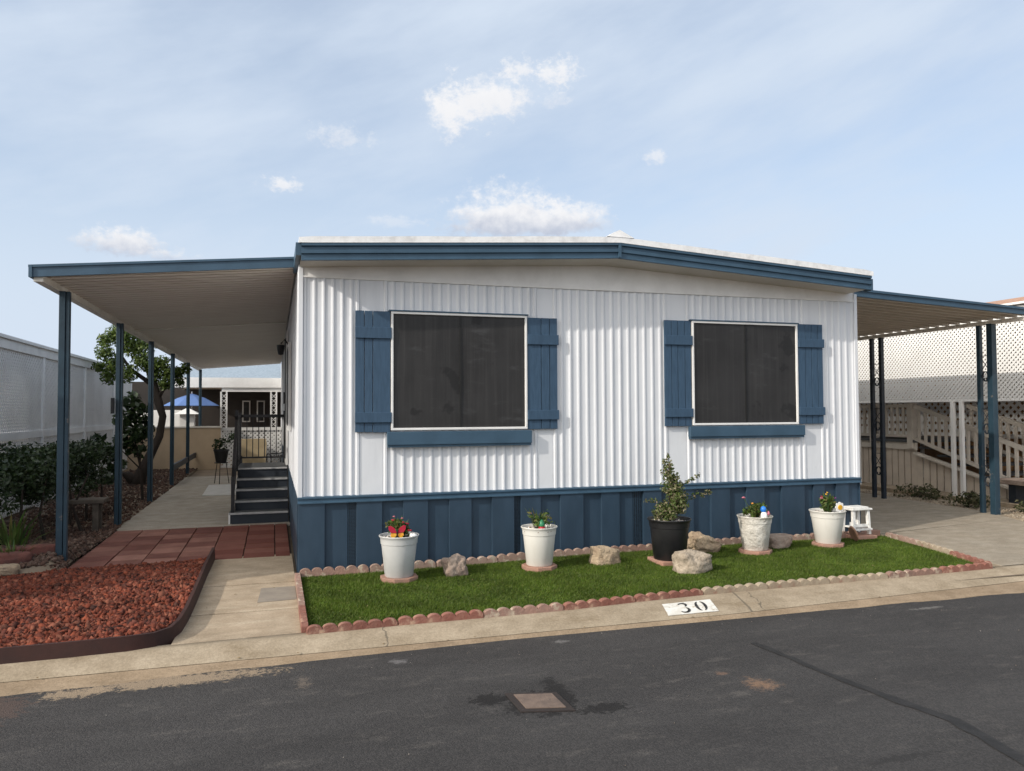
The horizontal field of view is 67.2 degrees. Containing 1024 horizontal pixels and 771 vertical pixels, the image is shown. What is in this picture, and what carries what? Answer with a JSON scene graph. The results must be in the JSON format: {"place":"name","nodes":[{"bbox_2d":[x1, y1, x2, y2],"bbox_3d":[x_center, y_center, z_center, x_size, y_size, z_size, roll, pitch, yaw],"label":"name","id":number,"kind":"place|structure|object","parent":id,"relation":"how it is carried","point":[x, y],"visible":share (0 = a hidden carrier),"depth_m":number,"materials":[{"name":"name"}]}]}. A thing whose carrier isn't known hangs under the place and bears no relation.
{"place":"outdoors","nodes":[
{"label":"outdoors","id":0,"kind":"place"},
{"bbox_2d":[0,468,197,573],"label":"gravel","id":1,"kind":"structure","parent":0,"point":[84,540],"depth_m":10.18,"materials":[{"name":"gravel"}]},
{"bbox_2d":[0,563,20,575],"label":"edging stone","id":2,"kind":"object","parent":1,"relation":"on","point":[9,569],"visible":0.98,"depth_m":6.57,"materials":[{"name":"beige stone"}]},
{"bbox_2d":[0,551,32,563],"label":"edging stone","id":3,"kind":"object","parent":1,"relation":"on","point":[15,557],"visible":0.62,"depth_m":6.85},
{"bbox_2d":[0,539,37,552],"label":"grass clump","id":4,"kind":"object","parent":1,"relation":"on","point":[14,547],"visible":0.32,"depth_m":7.09,"materials":[{"name":"green plant"}]},
{"bbox_2d":[0,509,55,544],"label":"yucca","id":5,"kind":"object","parent":1,"relation":"on","point":[16,533],"visible":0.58,"depth_m":7.71,"materials":[{"name":"green plant"}]},
{"bbox_2d":[15,543,54,555],"bbox_3d":[-4.450,1.565,7.202,0.358,0.155,0.143,1,-2,-37],"label":"edging stone","id":6,"kind":"object","parent":1,"relation":"on","point":[42,548],"visible":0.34,"depth_m":7.17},
{"bbox_2d":[0,441,88,539],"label":"hedge shrub","id":7,"kind":"object","parent":1,"relation":"on","point":[30,475],"visible":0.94,"depth_m":8.39,"materials":[{"name":"green plant"}]},
{"bbox_2d":[39,439,114,523],"bbox_3d":[-5.990,1.260,10.438,1.095,1.092,2.001,0,-2,-17],"label":"hedge shrub","id":8,"kind":"object","parent":1,"relation":"on","point":[90,453],"visible":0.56,"depth_m":10.22,"materials":[{"name":"green plant"}]},
{"bbox_2d":[68,497,108,530],"bbox_3d":[-5.134,1.568,9.349,0.390,0.390,0.300,0,-2,-17],"label":"stone bench","id":9,"kind":"object","parent":1,"relation":"on","point":[96,502],"visible":0.91,"depth_m":9.27,"materials":[{"name":"stone"}]},
{"bbox_2d":[87,390,154,499],"bbox_3d":[-6.275,0.953,12.326,0.622,1.827,1.006,-1,-2,26],"label":"leafy shrub","id":10,"kind":"object","parent":1,"relation":"on","point":[134,432],"visible":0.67,"depth_m":12.45,"materials":[{"name":"green plant"}]},
{"bbox_2d":[90,324,192,484],"bbox_3d":[-7.344,0.354,15.322,1.852,3.408,0.718,0,-2,-17],"label":"tree","id":11,"kind":"object","parent":1,"relation":"on","point":[138,355],"visible":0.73,"depth_m":15.22,"materials":[{"name":"green plant"}]},
{"bbox_2d":[68,524,289,568],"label":"paver path","id":12,"kind":"structure","parent":0,"point":[131,546],"depth_m":8.30,"materials":[{"name":"concrete"}]},
{"bbox_2d":[117,475,289,530],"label":"patio","id":13,"kind":"structure","parent":0,"point":[184,503],"depth_m":11.26,"materials":[{"name":"concrete"}]},
{"bbox_2d":[202,484,236,495],"bbox_3d":[-5.327,1.915,14.180,0.620,0.011,2.000,0,-2,-17],"label":"door mat","id":14,"kind":"object","parent":13,"relation":"on","point":[217,490],"depth_m":13.96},
{"bbox_2d":[214,462,228,483],"bbox_3d":[-5.816,1.753,15.428,0.289,0.426,0.297,0,-2,-17],"label":"plant stand","id":15,"kind":"object","parent":13,"relation":"on","point":[219,472],"visible":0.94,"depth_m":15.48,"materials":[{"name":"black metal"}]},
{"bbox_2d":[212,433,233,462],"bbox_3d":[-5.767,1.234,15.471,0.509,0.613,0.314,0,-2,-17],"label":"patio planter","id":16,"kind":"object","parent":15,"relation":"on","point":[221,454],"visible":0.97,"depth_m":15.40,"materials":[{"name":"black plastic"}]},
{"bbox_2d":[228,410,287,523],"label":"entry steps","id":17,"kind":"structure","parent":13,"relation":"on","point":[261,490],"depth_m":10.55,"materials":[{"name":"grey"}]},
{"bbox_2d":[241,439,271,462],"bbox_3d":[-4.827,1.469,14.448,0.566,0.922,0.596,1,-2,-25],"label":"patio chair","id":18,"kind":"object","parent":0,"point":[255,451],"visible":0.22,"depth_m":14.65,"materials":[{"name":"beige"}]},
{"bbox_2d":[0,593,1023,770],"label":"road","id":19,"kind":"structure","parent":0,"point":[746,704],"depth_m":4.00,"materials":[{"name":"asphalt"}]},
{"bbox_2d":[0,581,1023,696],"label":"gutter","id":20,"kind":"object","parent":19,"relation":"on","point":[51,684],"visible":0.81,"depth_m":4.96,"materials":[{"name":"concrete"}]},
{"bbox_2d":[0,564,1023,681],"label":"curb","id":21,"kind":"structure","parent":20,"relation":"on","point":[169,655],"depth_m":5.23,"materials":[{"name":"concrete"}]},
{"bbox_2d":[306,617,397,634],"bbox_3d":[-1.050,1.585,5.080,0.590,0.056,0.048,1,-3,-20],"label":"scalloped edger","id":22,"kind":"object","parent":21,"relation":"on","point":[346,626],"visible":1,"depth_m":5.06,"materials":[{"name":"pink concrete"}]},
{"bbox_2d":[398,609,483,624],"bbox_3d":[-0.485,1.586,5.274,0.590,0.056,0.048,0,-2,-18],"label":"scalloped edger","id":23,"kind":"object","parent":21,"relation":"on","point":[443,617],"visible":1,"depth_m":5.25,"materials":[{"name":"pink concrete"}]},
{"bbox_2d":[483,602,563,617],"bbox_3d":[0.082,1.589,5.459,0.590,0.056,0.048,0,-5,-18],"label":"scalloped edger","id":24,"kind":"object","parent":21,"relation":"on","point":[526,609],"visible":1,"depth_m":5.44,"materials":[{"name":"pink concrete"}]},
{"bbox_2d":[563,595,634,609],"bbox_3d":[0.642,1.597,5.665,0.590,0.056,0.048,1,-1,-23],"label":"scalloped edger","id":25,"kind":"object","parent":21,"relation":"on","point":[590,603],"visible":1,"depth_m":5.64,"materials":[{"name":"pink concrete"}]},
{"bbox_2d":[634,588,702,601],"bbox_3d":[1.198,1.603,5.890,0.590,0.056,0.048,1,-2,-21],"label":"scalloped edger","id":26,"kind":"object","parent":21,"relation":"on","point":[650,596],"visible":1,"depth_m":5.86,"materials":[{"name":"pink concrete"}]},
{"bbox_2d":[662,599,718,615],"bbox_3d":[1.321,1.649,5.729,0.449,0.044,0.174,0,-2,-17],"label":"curb number","id":27,"kind":"object","parent":21,"relation":"on","point":[690,607],"visible":1,"depth_m":5.72,"materials":[{"name":"white paint"}]},
{"bbox_2d":[701,582,767,594],"bbox_3d":[1.761,1.605,6.091,0.590,0.056,0.048,0,0,-18],"label":"scalloped edger","id":28,"kind":"object","parent":21,"relation":"on","point":[734,588],"visible":1,"depth_m":6.07,"materials":[{"name":"beige concrete"}]},
{"bbox_2d":[766,576,829,588],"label":"scalloped edger","id":29,"kind":"object","parent":21,"relation":"on","point":[798,582],"visible":1,"depth_m":6.25,"materials":[{"name":"beige concrete"}]},
{"bbox_2d":[828,572,887,583],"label":"scalloped edger","id":30,"kind":"object","parent":21,"relation":"on","point":[854,578],"visible":1,"depth_m":6.43,"materials":[{"name":"beige concrete"}]},
{"bbox_2d":[885,567,941,578],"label":"scalloped edger","id":31,"kind":"object","parent":21,"relation":"on","point":[913,572],"visible":1,"depth_m":6.62,"materials":[{"name":"pink concrete"}]},
{"bbox_2d":[939,562,992,572],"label":"scalloped edger","id":32,"kind":"object","parent":21,"relation":"on","point":[965,567],"visible":1,"depth_m":6.82,"materials":[{"name":"pink concrete"}]},
{"bbox_2d":[505,692,575,712],"bbox_3d":[0.143,1.659,4.046,0.275,0.012,0.337,0,-2,-17],"label":"utility cover","id":33,"kind":"object","parent":19,"relation":"on","point":[528,702],"visible":1,"depth_m":4.02,"materials":[{"name":"concrete"}]},
{"bbox_2d":[751,642,1023,764],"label":"road tar line","id":34,"kind":"object","parent":19,"relation":"on","point":[991,741],"visible":1,"depth_m":3.88,"materials":[{"name":"asphalt"}]},
{"bbox_2d":[0,458,1023,580],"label":"soil","id":35,"kind":"structure","parent":0,"point":[211,472],"depth_m":13.05,"materials":[{"name":"soil"}]},
{"bbox_2d":[0,372,103,446],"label":"distant home","id":36,"kind":"object","parent":35,"relation":"on","point":[35,401],"depth_m":22.96,"materials":[{"name":"white paint"}]},
{"bbox_2d":[0,333,131,519],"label":"fence","id":37,"kind":"object","parent":35,"relation":"on","point":[36,364],"visible":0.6,"depth_m":12.06,"materials":[{"name":"white paint"}]},
{"bbox_2d":[0,547,214,663],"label":"edging strip","id":38,"kind":"object","parent":35,"relation":"on","point":[76,648],"visible":0.82,"depth_m":4.60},
{"bbox_2d":[28,257,293,567],"bbox_3d":[-5.439,0.493,14.444,2.235,2.954,15.640,0,-2,-17],"label":"patio awning","id":39,"kind":"object","parent":35,"relation":"on","point":[198,314],"visible":0.88,"depth_m":8.99,"materials":[{"name":"beige paint"}]},
{"bbox_2d":[124,426,221,471],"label":"garden wall","id":40,"kind":"structure","parent":35,"relation":"on","point":[202,438],"depth_m":19.58,"materials":[{"name":"beige paint"}]},
{"bbox_2d":[175,409,198,425],"bbox_3d":[-8.922,1.435,21.179,0.640,1.660,0.640,0,-2,-17],"label":"lantern","id":41,"kind":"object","parent":35,"relation":"on","point":[182,413],"depth_m":21.01,"materials":[{"name":"paint"}]},
{"bbox_2d":[91,524,290,560],"bbox_3d":[-3.461,1.766,8.389,2.000,0.058,2.530,0,-2,-17],"label":"paver bedding","id":42,"kind":"object","parent":35,"relation":"on","point":[247,536],"visible":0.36,"depth_m":8.65,"materials":[{"name":"soil"}]},
{"bbox_2d":[164,392,218,408],"bbox_3d":[-9.333,1.243,22.441,1.478,2.130,1.478,0,-2,-17],"label":"patio umbrella","id":43,"kind":"object","parent":35,"relation":"on","point":[194,400],"visible":0.66,"depth_m":22.06,"materials":[{"name":"blue fabric"}]},
{"bbox_2d":[132,362,281,456],"bbox_3d":[-9.068,0.381,27.187,8.700,4.040,9.150,0,-2,-17],"label":"home","id":44,"kind":"object","parent":35,"relation":"on","point":[249,390],"visible":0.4,"depth_m":24.36,"materials":[{"name":"white paint"}]},
{"bbox_2d":[242,401,249,421],"bbox_3d":[-8.703,0.846,25.236,0.250,0.700,0.060,0,-2,-17],"label":"window","id":45,"kind":"structure","parent":44,"relation":"in","point":[245,404],"depth_m":25.21,"materials":[{"name":"white paint"}]},
{"bbox_2d":[257,401,264,421],"bbox_3d":[-8.273,0.849,25.369,0.250,0.700,0.060,0,-2,-17],"label":"window","id":46,"kind":"structure","parent":44,"relation":"in","point":[260,404],"depth_m":25.35,"materials":[{"name":"white paint"}]},
{"bbox_2d":[171,554,300,644],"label":"walkway","id":47,"kind":"structure","parent":35,"relation":"on","point":[226,613],"depth_m":5.71,"materials":[{"name":"concrete"}]},
{"bbox_2d":[257,586,296,602],"bbox_3d":[-1.848,1.639,6.059,0.285,0.004,0.480,0,-2,-17],"label":"path patch","id":48,"kind":"object","parent":47,"relation":"on","point":[271,594],"visible":1,"depth_m":6.04,"materials":[{"name":"concrete"}]},
{"bbox_2d":[296,587,304,610],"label":"scalloped edger","id":49,"kind":"object","parent":47,"relation":"on","point":[300,596],"visible":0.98,"depth_m":5.79,"materials":[{"name":"pink concrete"}]},
{"bbox_2d":[220,427,281,467],"bbox_3d":[-6.203,1.609,20.261,2.736,1.030,0.070,0,-2,-17],"label":"lattice fence","id":50,"kind":"object","parent":35,"relation":"on","point":[229,445],"visible":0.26,"depth_m":20.14,"materials":[{"name":"white plastic"}]},
{"bbox_2d":[299,605,307,632],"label":"scalloped edger","id":51,"kind":"object","parent":35,"relation":"on","point":[303,618],"visible":0.99,"depth_m":5.16,"materials":[{"name":"pink concrete"}]},
{"bbox_2d":[277,230,873,572],"bbox_3d":[-1.581,0.377,15.919,6.317,3.229,17.691,0,-2,-17],"label":"mobile home","id":52,"kind":"object","parent":35,"relation":"on","point":[450,396],"visible":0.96,"depth_m":7.67,"materials":[{"name":"white paint"}]},
{"bbox_2d":[283,330,287,464],"bbox_3d":[-3.416,0.189,11.609,0.067,1.960,0.850,0,-2,-17],"label":"door","id":53,"kind":"structure","parent":52,"relation":"in","point":[286,337],"depth_m":11.24,"materials":[{"name":"white paint"}]},
{"bbox_2d":[286,342,290,430],"bbox_3d":[-2.882,0.022,9.947,0.041,1.100,0.850,0,-2,-17],"label":"window","id":54,"kind":"structure","parent":52,"relation":"in","point":[288,422],"depth_m":9.55,"materials":[{"name":"white paint"}]},
{"bbox_2d":[388,310,528,429],"bbox_3d":[-0.496,-0.140,7.385,1.368,1.125,0.054,0,-2,-17],"label":"window","id":55,"kind":"structure","parent":52,"relation":"in","point":[449,370],"depth_m":7.37,"materials":[{"name":"glass"}]},
{"bbox_2d":[689,319,798,424],"bbox_3d":[2.520,-0.135,8.319,1.347,1.117,0.054,0,-2,-17],"label":"window","id":56,"kind":"structure","parent":52,"relation":"in","point":[743,372],"depth_m":8.31,"materials":[{"name":"glass"}]},
{"bbox_2d":[611,544,652,552],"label":"scalloped edger","id":57,"kind":"object","parent":35,"relation":"on","point":[631,547],"visible":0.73,"depth_m":7.75,"materials":[{"name":"pink concrete"}]},
{"bbox_2d":[715,537,741,544],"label":"scalloped edger","id":58,"kind":"object","parent":35,"relation":"on","point":[731,541],"visible":0.51,"depth_m":8.12,"materials":[{"name":"concrete"}]},
{"bbox_2d":[789,533,810,540],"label":"scalloped edger","id":59,"kind":"object","parent":35,"relation":"on","point":[803,537],"visible":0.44,"depth_m":8.38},
{"bbox_2d":[885,532,919,544],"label":"scalloped edger","id":60,"kind":"object","parent":35,"relation":"on","point":[902,538],"visible":0.99,"depth_m":8.37,"materials":[{"name":"concrete"}]},
{"bbox_2d":[917,541,952,553],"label":"scalloped edger","id":61,"kind":"object","parent":35,"relation":"on","point":[932,546],"visible":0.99,"depth_m":7.81,"materials":[{"name":"beige concrete"}]},
{"bbox_2d":[949,551,991,563],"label":"scalloped edger","id":62,"kind":"object","parent":35,"relation":"on","point":[957,554],"visible":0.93,"depth_m":7.27,"materials":[{"name":"pink concrete"}]},
{"bbox_2d":[0,0,1023,381],"label":"sky","id":63,"kind":"structure","parent":0,"point":[885,138],"materials":[{"name":"blue"}]},
{"bbox_2d":[304,538,966,625],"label":"lawn","id":64,"kind":"structure","parent":0,"point":[529,588],"depth_m":6.20,"materials":[{"name":"plant"}]},
{"bbox_2d":[300,564,368,577],"bbox_3d":[-1.553,1.625,6.737,0.590,0.084,0.048,0,-4,-16],"label":"scalloped edger","id":65,"kind":"object","parent":64,"relation":"on","point":[328,570],"visible":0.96,"depth_m":6.71,"materials":[{"name":"pink concrete"}]},
{"bbox_2d":[380,573,417,583],"bbox_3d":[-0.955,1.628,6.514,0.303,0.043,0.303,0,-2,-17],"label":"base paver","id":66,"kind":"object","parent":64,"relation":"on","point":[385,579],"visible":0.65,"depth_m":6.40,"materials":[{"name":"pink concrete"}]},
{"bbox_2d":[379,532,418,577],"bbox_3d":[-0.956,1.434,6.520,0.340,0.345,0.340,0,-2,-17],"label":"flower pot","id":67,"kind":"object","parent":66,"relation":"on","point":[398,554],"visible":0.83,"depth_m":6.40,"materials":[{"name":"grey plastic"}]},
{"bbox_2d":[388,525,405,537],"bbox_3d":[-0.950,1.236,6.377,0.144,0.152,0.016,0,-2,-17],"label":"butterfly ornament","id":68,"kind":"object","parent":67,"relation":"on","point":[399,533],"visible":1,"depth_m":6.38,"materials":[{"name":"red metal"}]},
{"bbox_2d":[385,516,411,537],"bbox_3d":[-0.963,1.204,6.537,0.203,0.197,0.230,-2,-2,41],"label":"flowering plant","id":69,"kind":"object","parent":67,"relation":"on","point":[397,523],"visible":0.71,"depth_m":6.50,"materials":[{"name":"green plant"}]},
{"bbox_2d":[369,559,435,571],"bbox_3d":[-0.980,1.625,6.915,0.590,0.084,0.048,0,-3,-19],"label":"scalloped edger","id":70,"kind":"object","parent":64,"relation":"on","point":[375,567],"visible":0.48,"depth_m":6.94,"materials":[{"name":"concrete"}]},
{"bbox_2d":[441,553,467,576],"bbox_3d":[-0.499,1.573,6.729,0.229,0.194,0.218,0,-2,-17],"label":"rock","id":71,"kind":"object","parent":64,"relation":"on","point":[453,564],"visible":0.85,"depth_m":6.66,"materials":[{"name":"grey stone"}]},
{"bbox_2d":[435,555,497,567],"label":"scalloped edger","id":72,"kind":"object","parent":64,"relation":"on","point":[482,559],"visible":0.56,"depth_m":7.16,"materials":[{"name":"concrete"}]},
{"bbox_2d":[497,552,554,561],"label":"scalloped edger","id":73,"kind":"object","parent":64,"relation":"on","point":[518,556],"visible":0.41,"depth_m":7.30,"materials":[{"name":"concrete"}]},
{"bbox_2d":[522,563,556,571],"bbox_3d":[0.247,1.637,6.959,0.299,0.043,0.299,0,-2,-17],"label":"base paver","id":74,"kind":"object","parent":64,"relation":"on","point":[525,566],"visible":0.63,"depth_m":6.84,"materials":[{"name":"pink concrete"}]},
{"bbox_2d":[521,523,557,566],"bbox_3d":[0.246,1.443,6.965,0.332,0.345,0.332,0,-2,-17],"label":"flower pot","id":75,"kind":"object","parent":74,"relation":"on","point":[539,547],"visible":0.87,"depth_m":6.85,"materials":[{"name":"white plastic"}]},
{"bbox_2d":[526,508,554,528],"bbox_3d":[0.251,1.204,6.967,0.264,0.206,0.235,0,-2,-17],"label":"flowering plant","id":76,"kind":"object","parent":75,"relation":"in","point":[536,519],"visible":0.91,"depth_m":6.94,"materials":[{"name":"green plant"}]},
{"bbox_2d":[554,547,589,556],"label":"scalloped edger","id":77,"kind":"object","parent":64,"relation":"on","point":[570,552],"visible":0.59,"depth_m":7.53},
{"bbox_2d":[589,545,620,565],"bbox_3d":[0.865,1.582,7.169,0.283,0.191,0.221,1,-2,-23],"label":"rock","id":78,"kind":"object","parent":64,"relation":"on","point":[601,555],"visible":0.87,"depth_m":7.09,"materials":[{"name":"beige stone"}]},
{"bbox_2d":[647,556,672,566],"bbox_3d":[1.477,1.640,7.214,0.309,0.043,0.309,0,-2,-17],"label":"base paver","id":79,"kind":"object","parent":64,"relation":"on","point":[662,563],"visible":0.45,"depth_m":7.07,"materials":[{"name":"pink concrete"}]},
{"bbox_2d":[647,515,691,560],"bbox_3d":[1.476,1.431,7.221,0.410,0.375,0.410,0,-2,-17],"label":"flower pot","id":80,"kind":"object","parent":79,"relation":"on","point":[669,538],"visible":0.86,"depth_m":7.08,"materials":[{"name":"black plastic"}]},
{"bbox_2d":[644,452,711,520],"bbox_3d":[1.573,0.969,7.257,0.723,0.688,0.321,0,-2,-17],"label":"potted shrub","id":81,"kind":"object","parent":80,"relation":"on","point":[677,498],"visible":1,"depth_m":7.18,"materials":[{"name":"green plant"}]},
{"bbox_2d":[672,549,711,574],"bbox_3d":[1.600,1.554,6.815,0.356,0.217,0.261,1,-2,-23],"label":"rock","id":82,"kind":"object","parent":64,"relation":"on","point":[689,561],"visible":0.92,"depth_m":6.72,"materials":[{"name":"stone"}]},
{"bbox_2d":[687,531,722,552],"bbox_3d":[1.940,1.581,7.786,0.358,0.226,0.258,-1,-2,19],"label":"rock","id":83,"kind":"object","parent":64,"relation":"on","point":[698,540],"visible":0.79,"depth_m":7.71,"materials":[{"name":"beige stone"}]},
{"bbox_2d":[738,547,771,555],"bbox_3d":[2.423,1.651,7.674,0.307,0.043,0.307,0,-2,-17],"label":"base paver","id":84,"kind":"object","parent":64,"relation":"on","point":[747,552],"visible":0.64,"depth_m":7.55,"materials":[{"name":"pink concrete"}]},
{"bbox_2d":[737,513,772,550],"bbox_3d":[2.422,1.462,7.680,0.352,0.335,0.352,0,-2,-17],"label":"flower pot","id":85,"kind":"object","parent":84,"relation":"on","point":[755,534],"visible":0.82,"depth_m":7.56,"materials":[{"name":"ceramic"}]},
{"bbox_2d":[742,497,767,517],"bbox_3d":[2.417,1.218,7.670,0.287,0.231,0.218,1,-2,-42],"label":"flowering plant","id":86,"kind":"object","parent":85,"relation":"on","point":[753,510],"visible":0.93,"depth_m":7.64,"materials":[{"name":"green plant"}]},
{"bbox_2d":[768,533,792,549],"bbox_3d":[2.740,1.621,7.971,0.310,0.149,0.218,0,-2,-17],"label":"rock","id":87,"kind":"object","parent":64,"relation":"on","point":[780,540],"visible":0.56,"depth_m":7.88,"materials":[{"name":"grey stone"}]},
{"bbox_2d":[812,540,843,547],"bbox_3d":[3.301,1.659,8.050,0.307,0.043,0.307,0,-2,-17],"label":"base paver","id":88,"kind":"object","parent":64,"relation":"on","point":[839,545],"visible":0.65,"depth_m":7.92,"materials":[{"name":"pink concrete"}]},
{"bbox_2d":[809,508,845,543],"bbox_3d":[3.300,1.471,8.056,0.368,0.335,0.368,0,-2,-17],"label":"flower pot","id":89,"kind":"object","parent":88,"relation":"on","point":[827,527],"visible":0.94,"depth_m":7.94,"materials":[{"name":"white plastic"}]},
{"bbox_2d":[818,492,836,511],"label":"flowering plant","id":90,"kind":"object","parent":89,"relation":"on","point":[827,502],"visible":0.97,"depth_m":8.03,"materials":[{"name":"green plant"}]},
{"bbox_2d":[849,526,858,540],"bbox_3d":[3.673,1.593,8.292,0.015,0.170,0.170,-18,3,-5],"label":"terracotta dish","id":91,"kind":"object","parent":64,"relation":"on","point":[853,533],"visible":1,"depth_m":8.27,"materials":[{"name":"tile"}]},
{"bbox_2d":[846,532,876,539],"bbox_3d":[3.841,1.674,8.573,0.288,0.043,0.288,0,-2,-17],"label":"base paver","id":92,"kind":"object","parent":64,"relation":"on","point":[862,535],"visible":0.51,"depth_m":8.47,"materials":[{"name":"pink concrete"}]},
{"bbox_2d":[842,505,872,533],"bbox_3d":[3.836,1.499,8.593,0.270,0.303,0.230,0,-2,-17],"label":"garden stool","id":93,"kind":"object","parent":92,"relation":"on","point":[855,518],"visible":0.69,"depth_m":8.53,"materials":[{"name":"white paint"}]},
{"bbox_2d":[858,297,1023,478],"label":"neighbour house","id":94,"kind":"structure","parent":0,"point":[934,453],"depth_m":16.20,"materials":[{"name":"white paint"}]},
{"bbox_2d":[860,492,1023,566],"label":"driveway","id":95,"kind":"structure","parent":0,"point":[996,540],"depth_m":9.37,"materials":[{"name":"concrete"}]},
{"bbox_2d":[854,290,1023,514],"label":"carport awning","id":96,"kind":"object","parent":95,"relation":"on","point":[882,312],"visible":0.36,"depth_m":10.55,"materials":[{"name":"beige paint"}]},
{"bbox_2d":[860,471,1023,520],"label":"side yard","id":97,"kind":"structure","parent":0,"point":[944,493],"depth_m":12.59,"materials":[{"name":"soil"}]},
{"bbox_2d":[893,483,941,499],"bbox_3d":[6.568,1.716,12.450,0.517,0.281,0.756,0,-2,-17],"label":"scrub plant","id":98,"kind":"object","parent":97,"relation":"on","point":[934,496],"visible":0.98,"depth_m":12.45,"materials":[{"name":"green plant"}]},
{"bbox_2d":[858,301,1023,496],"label":"neighbour carport","id":99,"kind":"object","parent":97,"relation":"on","point":[935,336],"visible":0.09,"depth_m":12.80,"materials":[{"name":"white metal"}]},
{"bbox_2d":[859,378,1023,476],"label":"privacy lattice","id":100,"kind":"object","parent":97,"relation":"on","point":[1016,409],"visible":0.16,"depth_m":15.67,"materials":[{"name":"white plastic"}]},
{"bbox_2d":[860,484,1022,508],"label":"garden curb","id":101,"kind":"structure","parent":97,"relation":"on","point":[1002,504],"depth_m":12.66,"materials":[{"name":"concrete"}]},
{"bbox_2d":[860,403,1023,498],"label":"wooden deck","id":102,"kind":"structure","parent":97,"relation":"on","point":[912,459],"depth_m":13.95,"materials":[{"name":"beige paint"}]},
{"bbox_2d":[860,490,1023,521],"bbox_3d":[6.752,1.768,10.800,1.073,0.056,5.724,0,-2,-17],"label":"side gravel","id":103,"kind":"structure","parent":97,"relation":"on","point":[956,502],"depth_m":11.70,"materials":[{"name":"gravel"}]},
{"bbox_2d":[941,491,989,507],"bbox_3d":[6.722,1.679,11.343,0.468,0.291,0.632,0,-2,-17],"label":"scrub plant","id":104,"kind":"object","parent":97,"relation":"on","point":[972,498],"visible":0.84,"depth_m":11.24,"materials":[{"name":"green plant"}]},
{"bbox_2d":[1000,477,1023,503],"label":"concrete bench","id":105,"kind":"object","parent":97,"relation":"on","point":[1016,487],"visible":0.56,"depth_m":11.49,"materials":[{"name":"concrete"}]},
{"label":"lava bed","id":106,"kind":"structure","parent":0,"visible":0},
{"bbox_2d":[0,557,206,647],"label":"lava rocks","id":107,"kind":"object","parent":106,"relation":"on","point":[80,603],"visible":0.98,"depth_m":5.52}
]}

